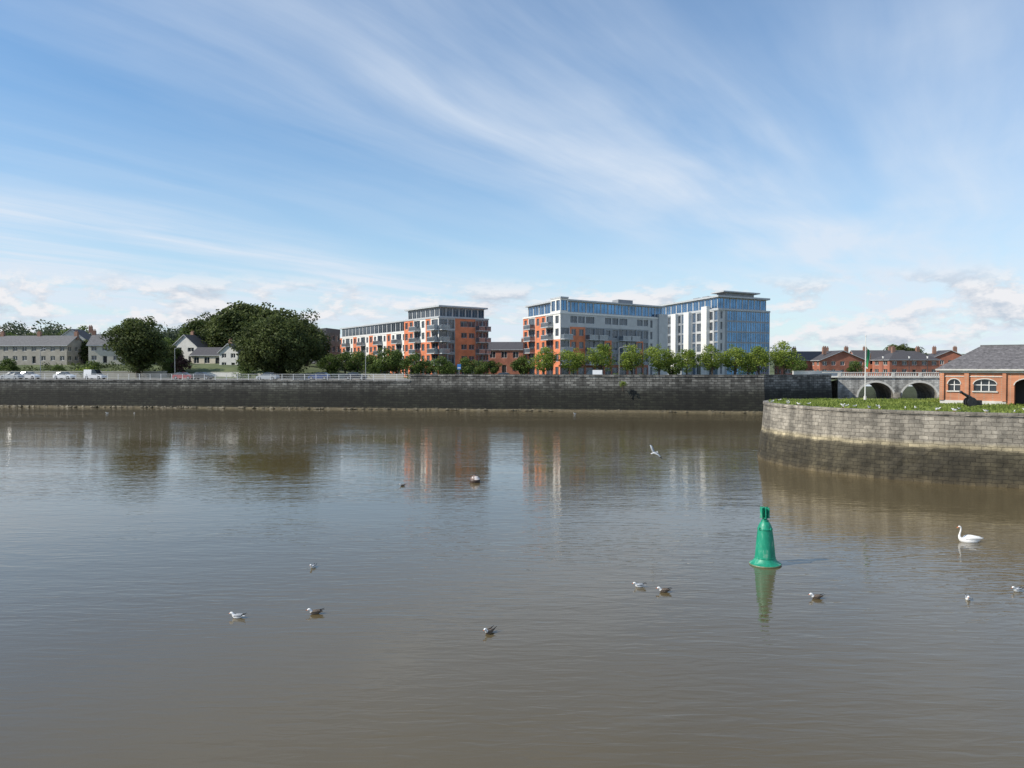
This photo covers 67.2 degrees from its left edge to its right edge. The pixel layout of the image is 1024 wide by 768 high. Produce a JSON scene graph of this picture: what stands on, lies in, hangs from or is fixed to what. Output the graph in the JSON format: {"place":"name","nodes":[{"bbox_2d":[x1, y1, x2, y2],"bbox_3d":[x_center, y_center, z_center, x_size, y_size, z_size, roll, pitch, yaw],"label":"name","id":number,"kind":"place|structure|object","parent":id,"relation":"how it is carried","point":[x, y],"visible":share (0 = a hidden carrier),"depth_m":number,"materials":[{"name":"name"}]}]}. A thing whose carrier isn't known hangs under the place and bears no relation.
{"place":"outdoors","nodes":[
{"label":"outdoors","id":0,"kind":"place"},
{"bbox_2d":[227,379,301,379],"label":"road","id":1,"kind":"structure","parent":0,"point":[264,379],"depth_m":156.34,"materials":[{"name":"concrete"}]},
{"bbox_2d":[83,370,106,378],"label":"van","id":2,"kind":"object","parent":1,"relation":"on","point":[97,374],"visible":0.74,"depth_m":158.83,"materials":[{"name":"white paint"}]},
{"bbox_2d":[341,339,401,364],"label":"balcony glass","id":3,"kind":"object","parent":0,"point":[374,342],"visible":0.35,"depth_m":206.46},
{"bbox_2d":[0,354,963,380],"bbox_3d":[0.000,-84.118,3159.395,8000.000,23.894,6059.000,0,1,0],"label":"ground","id":4,"kind":"structure","parent":0,"point":[313,368],"depth_m":179.49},
{"bbox_2d":[0,357,20,370],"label":"tree","id":5,"kind":"object","parent":4,"relation":"on","point":[8,363],"visible":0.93,"depth_m":175.49,"materials":[{"name":"green plant"}]},
{"bbox_2d":[0,338,85,364],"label":"walls","id":6,"kind":"structure","parent":4,"relation":"on","point":[29,353],"depth_m":195.93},
{"bbox_2d":[0,336,76,344],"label":"roof","id":7,"kind":"structure","parent":6,"relation":"on","point":[35,340],"depth_m":197.58,"materials":[{"name":"tile"}]},
{"bbox_2d":[0,337,83,345],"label":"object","id":8,"kind":"structure","parent":6,"relation":"on","point":[41,345],"depth_m":195.43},
{"bbox_2d":[4,347,83,360],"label":"windows","id":9,"kind":"structure","parent":6,"relation":"attached to","point":[34,349],"depth_m":196.14,"materials":[{"name":"glass"}]},
{"bbox_2d":[0,372,166,377],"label":"wall","id":10,"kind":"structure","parent":4,"relation":"on","point":[121,374],"depth_m":171.00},
{"bbox_2d":[0,361,193,375],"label":"garden shrubs","id":11,"kind":"object","parent":4,"relation":"on","point":[46,365],"visible":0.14,"depth_m":181.88,"materials":[{"name":"green plant"}]},
{"bbox_2d":[0,319,197,342],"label":"distant tree line","id":12,"kind":"object","parent":4,"relation":"on","point":[168,333],"visible":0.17,"depth_m":339.82,"materials":[{"name":"plant"}]},
{"bbox_2d":[88,346,124,364],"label":"walls","id":13,"kind":"structure","parent":4,"relation":"on","point":[99,353],"depth_m":189.77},
{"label":"window frames","id":14,"kind":"object","parent":13,"relation":"attached to","visible":0},
{"bbox_2d":[86,334,117,344],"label":"roof","id":15,"kind":"structure","parent":14,"relation":"attached to","point":[95,340],"depth_m":190.82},
{"bbox_2d":[98,315,170,377],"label":"broadleaf tree","id":16,"kind":"object","parent":4,"relation":"on","point":[133,340],"visible":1,"depth_m":166.60,"materials":[{"name":"green plant"}]},
{"bbox_2d":[162,345,183,360],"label":"broadleaf tree","id":17,"kind":"object","parent":4,"relation":"on","point":[177,352],"visible":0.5,"depth_m":196.81,"materials":[{"name":"green plant"}]},
{"bbox_2d":[170,356,191,371],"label":"purple leaved tree","id":18,"kind":"object","parent":4,"relation":"on","point":[182,362],"visible":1,"depth_m":171.61,"materials":[{"name":"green plant"}]},
{"bbox_2d":[174,336,196,359],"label":"walls","id":19,"kind":"structure","parent":4,"relation":"on","point":[184,343],"depth_m":214.73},
{"bbox_2d":[172,334,196,346],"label":"window frames","id":20,"kind":"structure","parent":19,"relation":"on","point":[180,338],"depth_m":214.71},
{"bbox_2d":[184,334,217,346],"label":"roof","id":21,"kind":"structure","parent":20,"relation":"on","point":[196,340],"depth_m":216.76,"materials":[{"name":"tile"}]},
{"bbox_2d":[179,318,219,338],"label":"broadleaf tree","id":22,"kind":"object","parent":4,"relation":"on","point":[194,325],"visible":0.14,"depth_m":222.71,"materials":[{"name":"green plant"}]},
{"bbox_2d":[0,379,409,407],"bbox_3d":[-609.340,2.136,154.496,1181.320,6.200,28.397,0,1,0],"label":"quay wall","id":23,"kind":"structure","parent":4,"relation":"on","point":[309,393],"depth_m":145.95,"materials":[{"name":"stone"}]},
{"bbox_2d":[0,378,409,379],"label":"kerb","id":24,"kind":"structure","parent":4,"relation":"on","point":[302,379],"depth_m":156.19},
{"bbox_2d":[0,374,406,379],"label":"quay railing","id":25,"kind":"object","parent":24,"relation":"on","point":[86,377],"visible":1,"depth_m":146.48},
{"bbox_2d":[191,356,218,363],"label":"walls","id":26,"kind":"structure","parent":4,"relation":"on","point":[212,359],"depth_m":205.23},
{"bbox_2d":[189,355,218,355],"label":"window frames","id":27,"kind":"structure","parent":26,"relation":"attached to","point":[203,355],"depth_m":204.77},
{"bbox_2d":[190,347,222,354],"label":"roof","id":28,"kind":"structure","parent":27,"relation":"on","point":[205,350],"depth_m":207.11,"materials":[{"name":"tile"}]},
{"bbox_2d":[194,307,255,346],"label":"broadleaf tree","id":29,"kind":"object","parent":4,"relation":"on","point":[217,335],"visible":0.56,"depth_m":217.43,"materials":[{"name":"green plant"}]},
{"bbox_2d":[219,345,239,364],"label":"walls","id":30,"kind":"structure","parent":4,"relation":"on","point":[228,359],"depth_m":189.90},
{"bbox_2d":[223,300,275,339],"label":"broadleaf tree","id":31,"kind":"object","parent":4,"relation":"on","point":[240,306],"visible":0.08,"depth_m":225.66,"materials":[{"name":"green plant"}]},
{"bbox_2d":[239,307,292,340],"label":"broadleaf tree","id":32,"kind":"object","parent":4,"relation":"on","point":[260,314],"visible":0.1,"depth_m":222.34,"materials":[{"name":"green plant"}]},
{"bbox_2d":[228,308,330,378],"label":"broadleaf tree","id":33,"kind":"object","parent":4,"relation":"on","point":[278,345],"visible":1,"depth_m":159.09,"materials":[{"name":"green plant"}]},
{"bbox_2d":[303,322,331,365],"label":"broadleaf tree","id":34,"kind":"object","parent":4,"relation":"on","point":[313,331],"visible":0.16,"depth_m":187.21,"materials":[{"name":"green plant"}]},
{"bbox_2d":[232,369,411,378],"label":"garden shrubs","id":35,"kind":"object","parent":4,"relation":"on","point":[241,375],"visible":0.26,"depth_m":163.59,"materials":[{"name":"green plant"}]},
{"bbox_2d":[311,328,339,366],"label":"flat roofed block","id":36,"kind":"structure","parent":4,"relation":"on","point":[333,335],"depth_m":200.99,"materials":[{"name":"brown"}]},
{"bbox_2d":[315,353,342,372],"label":"tree","id":37,"kind":"object","parent":4,"relation":"on","point":[325,362],"visible":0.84,"depth_m":174.87,"materials":[{"name":"green plant"}]},
{"bbox_2d":[258,374,403,378],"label":"wall","id":38,"kind":"structure","parent":4,"relation":"on","point":[301,376],"depth_m":161.44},
{"bbox_2d":[329,350,353,373],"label":"tree","id":39,"kind":"object","parent":4,"relation":"on","point":[341,356],"visible":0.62,"depth_m":174.11,"materials":[{"name":"green plant"}]},
{"bbox_2d":[344,350,368,372],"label":"tree","id":40,"kind":"object","parent":4,"relation":"on","point":[353,365],"visible":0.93,"depth_m":171.13,"materials":[{"name":"green plant"}]},
{"bbox_2d":[340,334,401,373],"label":"brick walls","id":41,"kind":"structure","parent":4,"relation":"on","point":[371,345],"depth_m":211.57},
{"bbox_2d":[340,331,403,364],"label":"white walls","id":42,"kind":"structure","parent":4,"relation":"on","point":[376,336],"depth_m":208.55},
{"bbox_2d":[361,353,383,372],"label":"tree","id":43,"kind":"object","parent":4,"relation":"on","point":[372,368],"visible":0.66,"depth_m":163.81,"materials":[{"name":"green plant"}]},
{"bbox_2d":[342,322,402,373],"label":"panel walls","id":44,"kind":"structure","parent":4,"relation":"on","point":[374,330],"depth_m":211.34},
{"bbox_2d":[340,320,402,354],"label":"roof edge","id":45,"kind":"object","parent":44,"relation":"on","point":[371,325],"visible":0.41,"depth_m":209.50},
{"bbox_2d":[340,323,403,373],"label":"windows","id":46,"kind":"structure","parent":44,"relation":"attached to","point":[386,328],"depth_m":208.41,"materials":[{"name":"glass"}]},
{"bbox_2d":[342,322,403,373],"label":"window frames","id":47,"kind":"structure","parent":46,"relation":"attached to","point":[371,338],"depth_m":212.69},
{"bbox_2d":[371,346,404,373],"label":"tree","id":48,"kind":"object","parent":4,"relation":"on","point":[391,359],"visible":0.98,"depth_m":161.99,"materials":[{"name":"green plant"}]},
{"bbox_2d":[399,352,428,373],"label":"tree","id":49,"kind":"object","parent":4,"relation":"on","point":[411,360],"visible":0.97,"depth_m":159.01,"materials":[{"name":"green plant"}]},
{"bbox_2d":[414,318,438,359],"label":"white walls","id":50,"kind":"structure","parent":4,"relation":"on","point":[422,330],"depth_m":178.07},
{"bbox_2d":[404,318,475,375],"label":"brick walls","id":51,"kind":"structure","parent":4,"relation":"on","point":[459,341],"depth_m":176.92,"materials":[{"name":"brick"}]},
{"bbox_2d":[408,307,483,329],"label":"panel walls","id":52,"kind":"structure","parent":51,"relation":"on","point":[445,316],"depth_m":175.17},
{"bbox_2d":[406,308,486,374],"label":"windows","id":53,"kind":"structure","parent":51,"relation":"attached to","point":[451,334],"depth_m":176.69,"materials":[{"name":"glass"}]},
{"bbox_2d":[405,308,487,375],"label":"window frames","id":54,"kind":"structure","parent":51,"relation":"attached to","point":[449,331],"depth_m":177.90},
{"bbox_2d":[403,305,490,365],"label":"roof edge","id":55,"kind":"object","parent":51,"relation":"on","point":[446,317],"visible":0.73,"depth_m":177.01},
{"bbox_2d":[409,325,490,364],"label":"balcony glass","id":56,"kind":"object","parent":51,"relation":"attached to","point":[446,339],"visible":0.68,"depth_m":177.70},
{"bbox_2d":[439,319,487,364],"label":"grey panels","id":57,"kind":"object","parent":51,"relation":"attached to","point":[452,353],"visible":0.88,"depth_m":174.66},
{"bbox_2d":[430,356,456,373],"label":"tree","id":58,"kind":"object","parent":4,"relation":"on","point":[444,367],"visible":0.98,"depth_m":157.55,"materials":[{"name":"green plant"}]},
{"bbox_2d":[458,356,478,373],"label":"tree","id":59,"kind":"object","parent":4,"relation":"on","point":[468,364],"visible":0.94,"depth_m":157.07,"materials":[{"name":"green plant"}]},
{"bbox_2d":[472,360,489,373],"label":"tree","id":60,"kind":"object","parent":4,"relation":"on","point":[483,365],"visible":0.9,"depth_m":163.35,"materials":[{"name":"green plant"}]},
{"bbox_2d":[488,350,522,373],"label":"dark brick walls","id":61,"kind":"structure","parent":4,"relation":"on","point":[508,360],"depth_m":224.87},
{"bbox_2d":[488,342,522,349],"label":"roof","id":62,"kind":"structure","parent":61,"relation":"on","point":[503,345],"depth_m":227.04,"materials":[{"name":"stone"}]},
{"bbox_2d":[510,355,533,373],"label":"tree","id":63,"kind":"object","parent":4,"relation":"on","point":[522,359],"visible":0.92,"depth_m":169.15,"materials":[{"name":"green plant"}]},
{"bbox_2d":[525,346,556,373],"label":"street tree","id":64,"kind":"object","parent":4,"relation":"on","point":[547,360],"visible":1,"depth_m":144.94,"materials":[{"name":"green plant"}]},
{"bbox_2d":[557,347,587,373],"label":"street tree","id":65,"kind":"object","parent":4,"relation":"on","point":[575,360],"visible":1,"depth_m":144.46,"materials":[{"name":"green plant"}]},
{"bbox_2d":[523,316,642,373],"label":"brick walls","id":66,"kind":"structure","parent":4,"relation":"on","point":[577,338],"depth_m":173.06,"materials":[{"name":"brick"}]},
{"bbox_2d":[523,322,639,363],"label":"balcony glass","id":67,"kind":"object","parent":66,"relation":"attached to","point":[569,336],"visible":0.56,"depth_m":171.10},
{"bbox_2d":[585,299,647,364],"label":"grey panels","id":68,"kind":"object","parent":66,"relation":"attached to","point":[610,338],"visible":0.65,"depth_m":176.29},
{"bbox_2d":[528,301,667,374],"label":"panel walls","id":69,"kind":"structure","parent":4,"relation":"on","point":[659,329],"depth_m":179.87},
{"bbox_2d":[525,316,651,374],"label":"windows","id":70,"kind":"structure","parent":69,"relation":"attached to","point":[597,332],"depth_m":174.62,"materials":[{"name":"glass"}]},
{"bbox_2d":[523,298,657,339],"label":"white walls","id":71,"kind":"structure","parent":69,"relation":"on","point":[554,314],"depth_m":168.27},
{"bbox_2d":[523,296,664,364],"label":"roof edge","id":72,"kind":"object","parent":69,"relation":"on","point":[537,304],"visible":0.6,"depth_m":174.26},
{"bbox_2d":[529,300,660,316],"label":"curtain wall","id":73,"kind":"structure","parent":69,"relation":"on","point":[597,308],"depth_m":175.13,"materials":[{"name":"blue glass"}]},
{"bbox_2d":[529,300,660,374],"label":"window frames","id":74,"kind":"structure","parent":69,"relation":"attached to","point":[589,329],"depth_m":175.05,"materials":[{"name":"metal"}]},
{"bbox_2d":[586,344,615,370],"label":"street tree","id":75,"kind":"object","parent":4,"relation":"on","point":[604,352],"visible":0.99,"depth_m":144.36,"materials":[{"name":"green plant"}]},
{"bbox_2d":[561,365,647,374],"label":"dark brick walls","id":76,"kind":"structure","parent":4,"relation":"on","point":[591,366],"depth_m":174.93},
{"bbox_2d":[410,374,831,410],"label":"quay wall","id":77,"kind":"structure","parent":4,"relation":"on","point":[638,392],"depth_m":135.60,"materials":[{"name":"stone"}]},
{"bbox_2d":[619,343,646,374],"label":"street tree","id":78,"kind":"object","parent":4,"relation":"on","point":[630,358],"visible":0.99,"depth_m":142.73,"materials":[{"name":"green plant"}]},
{"bbox_2d":[642,343,674,374],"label":"street tree","id":79,"kind":"object","parent":4,"relation":"on","point":[667,356],"visible":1,"depth_m":143.30,"materials":[{"name":"green plant"}]},
{"bbox_2d":[672,348,701,374],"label":"street tree","id":80,"kind":"object","parent":4,"relation":"on","point":[688,357],"visible":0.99,"depth_m":142.64,"materials":[{"name":"green plant"}]},
{"bbox_2d":[671,306,709,374],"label":"white walls","id":81,"kind":"structure","parent":4,"relation":"on","point":[705,328],"depth_m":207.79,"materials":[{"name":"paint"}]},
{"bbox_2d":[696,344,725,374],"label":"street tree","id":82,"kind":"object","parent":4,"relation":"on","point":[716,361],"visible":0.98,"depth_m":141.91,"materials":[{"name":"green plant"}]},
{"bbox_2d":[662,298,768,374],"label":"curtain wall","id":83,"kind":"structure","parent":4,"relation":"on","point":[764,328],"depth_m":200.95,"materials":[{"name":"blue glass"}]},
{"bbox_2d":[661,298,769,374],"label":"window frames","id":84,"kind":"structure","parent":83,"relation":"attached to","point":[729,328],"depth_m":201.56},
{"bbox_2d":[668,297,765,374],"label":"panel walls","id":85,"kind":"structure","parent":4,"relation":"on","point":[722,330],"depth_m":196.85,"materials":[{"name":"paint"}]},
{"bbox_2d":[668,311,721,374],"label":"windows","id":86,"kind":"structure","parent":85,"relation":"attached to","point":[699,345],"depth_m":204.34,"materials":[{"name":"glass"}]},
{"bbox_2d":[658,290,769,316],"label":"roof edge","id":87,"kind":"object","parent":85,"relation":"on","point":[726,296],"visible":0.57,"depth_m":199.94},
{"bbox_2d":[668,292,769,374],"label":"grey panels","id":88,"kind":"object","parent":85,"relation":"attached to","point":[726,320],"visible":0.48,"depth_m":200.23,"materials":[{"name":"metal"}]},
{"bbox_2d":[720,344,751,374],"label":"street tree","id":89,"kind":"object","parent":4,"relation":"on","point":[741,355],"visible":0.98,"depth_m":141.70,"materials":[{"name":"green plant"}]},
{"bbox_2d":[745,345,770,374],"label":"street tree","id":90,"kind":"object","parent":4,"relation":"on","point":[761,360],"visible":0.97,"depth_m":140.76,"materials":[{"name":"green plant"}]},
{"bbox_2d":[769,340,805,374],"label":"street tree","id":91,"kind":"object","parent":4,"relation":"on","point":[779,355],"visible":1,"depth_m":141.84,"materials":[{"name":"green plant"}]},
{"bbox_2d":[774,361,809,374],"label":"dark brick walls","id":92,"kind":"structure","parent":4,"relation":"on","point":[781,373],"depth_m":205.85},
{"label":"window frames","id":93,"kind":"object","parent":92,"relation":"on","visible":0},
{"bbox_2d":[785,351,821,359],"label":"roof","id":94,"kind":"structure","parent":93,"relation":"on","point":[808,355],"depth_m":207.26,"materials":[{"name":"tile"}]},
{"bbox_2d":[792,371,841,375],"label":"wall","id":95,"kind":"structure","parent":4,"relation":"on","point":[808,372],"depth_m":167.92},
{"bbox_2d":[810,351,864,375],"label":"dark brick walls","id":96,"kind":"structure","parent":4,"relation":"on","point":[843,356],"depth_m":199.92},
{"bbox_2d":[851,352,871,375],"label":"brick walls","id":97,"kind":"structure","parent":4,"relation":"on","point":[869,366],"depth_m":215.22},
{"bbox_2d":[872,360,938,375],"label":"dark brick walls","id":98,"kind":"structure","parent":4,"relation":"on","point":[899,367],"depth_m":205.13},
{"bbox_2d":[875,361,935,371],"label":"windows","id":99,"kind":"structure","parent":98,"relation":"attached to","point":[904,363],"depth_m":205.44,"materials":[{"name":"glass"}]},
{"bbox_2d":[871,351,940,359],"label":"roof","id":100,"kind":"structure","parent":98,"relation":"attached to","point":[904,355],"depth_m":206.42,"materials":[{"name":"tile"}]},
{"bbox_2d":[935,351,961,375],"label":"dark brick walls","id":101,"kind":"structure","parent":4,"relation":"on","point":[949,355],"depth_m":214.99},
{"bbox_2d":[0,386,1023,767],"bbox_3d":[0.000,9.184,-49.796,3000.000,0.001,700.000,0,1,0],"label":"river water","id":102,"kind":"structure","parent":0,"point":[144,552],"depth_m":26.49,"materials":[{"name":"brown liquid"}]},
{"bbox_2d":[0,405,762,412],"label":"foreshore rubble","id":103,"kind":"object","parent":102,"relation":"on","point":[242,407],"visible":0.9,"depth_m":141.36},
{"bbox_2d":[0,405,762,412],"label":"mud foreshore","id":104,"kind":"structure","parent":102,"relation":"in","point":[562,410],"depth_m":139.28,"materials":[{"name":"soil"}]},
{"bbox_2d":[749,506,781,568],"bbox_3d":[10.178,6.257,30.997,1.260,2.620,1.260,-2,2,-29],"label":"green navigation buoy","id":105,"kind":"object","parent":102,"relation":"on","point":[764,557],"visible":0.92,"depth_m":30.73,"materials":[{"name":"metal"}]},
{"bbox_2d":[822,372,939,398],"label":"stone arch bridge","id":106,"kind":"structure","parent":102,"relation":"in","point":[894,385],"depth_m":156.56,"materials":[{"name":"stone"}]},
{"bbox_2d":[757,399,1023,488],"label":"curved pier wall","id":107,"kind":"structure","parent":102,"relation":"in","point":[986,449],"depth_m":54.03,"materials":[{"name":"stone"}]},
{"bbox_2d":[957,526,983,542],"bbox_3d":[20.782,6.867,35.007,1.126,0.835,0.437,0,1,6],"label":"swan","id":108,"kind":"object","parent":102,"relation":"on","point":[970,539],"visible":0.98,"depth_m":34.87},
{"bbox_2d":[0,0,1023,385],"label":"sky","id":109,"kind":"structure","parent":0,"point":[856,167],"materials":[{"name":"blue"}]},
{"bbox_2d":[851,350,904,358],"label":"roof","id":110,"kind":"structure","parent":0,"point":[874,353],"depth_m":217.64,"materials":[{"name":"tile"}]},
{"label":"pier","id":111,"kind":"object","parent":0,"visible":0},
{"bbox_2d":[768,397,1023,412],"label":"grass","id":112,"kind":"structure","parent":111,"relation":"on","point":[899,403],"depth_m":60.76,"materials":[{"name":"plant"}]},
{"bbox_2d":[959,391,981,406],"bbox_3d":[35.044,1.115,59.043,1.712,1.246,0.700,0,1,0],"label":"cannon","id":113,"kind":"object","parent":111,"relation":"on","point":[968,400],"visible":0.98,"depth_m":58.83,"materials":[{"name":"metal"}]},
{"bbox_2d":[935,344,1023,404],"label":"brick lodge","id":114,"kind":"structure","parent":111,"relation":"on","point":[990,374],"depth_m":63.30,"materials":[{"name":"red brick"}]},
{"bbox_2d":[948,379,995,390],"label":"windows","id":115,"kind":"structure","parent":114,"relation":"in","point":[985,382],"depth_m":63.35,"materials":[{"name":"glass"}]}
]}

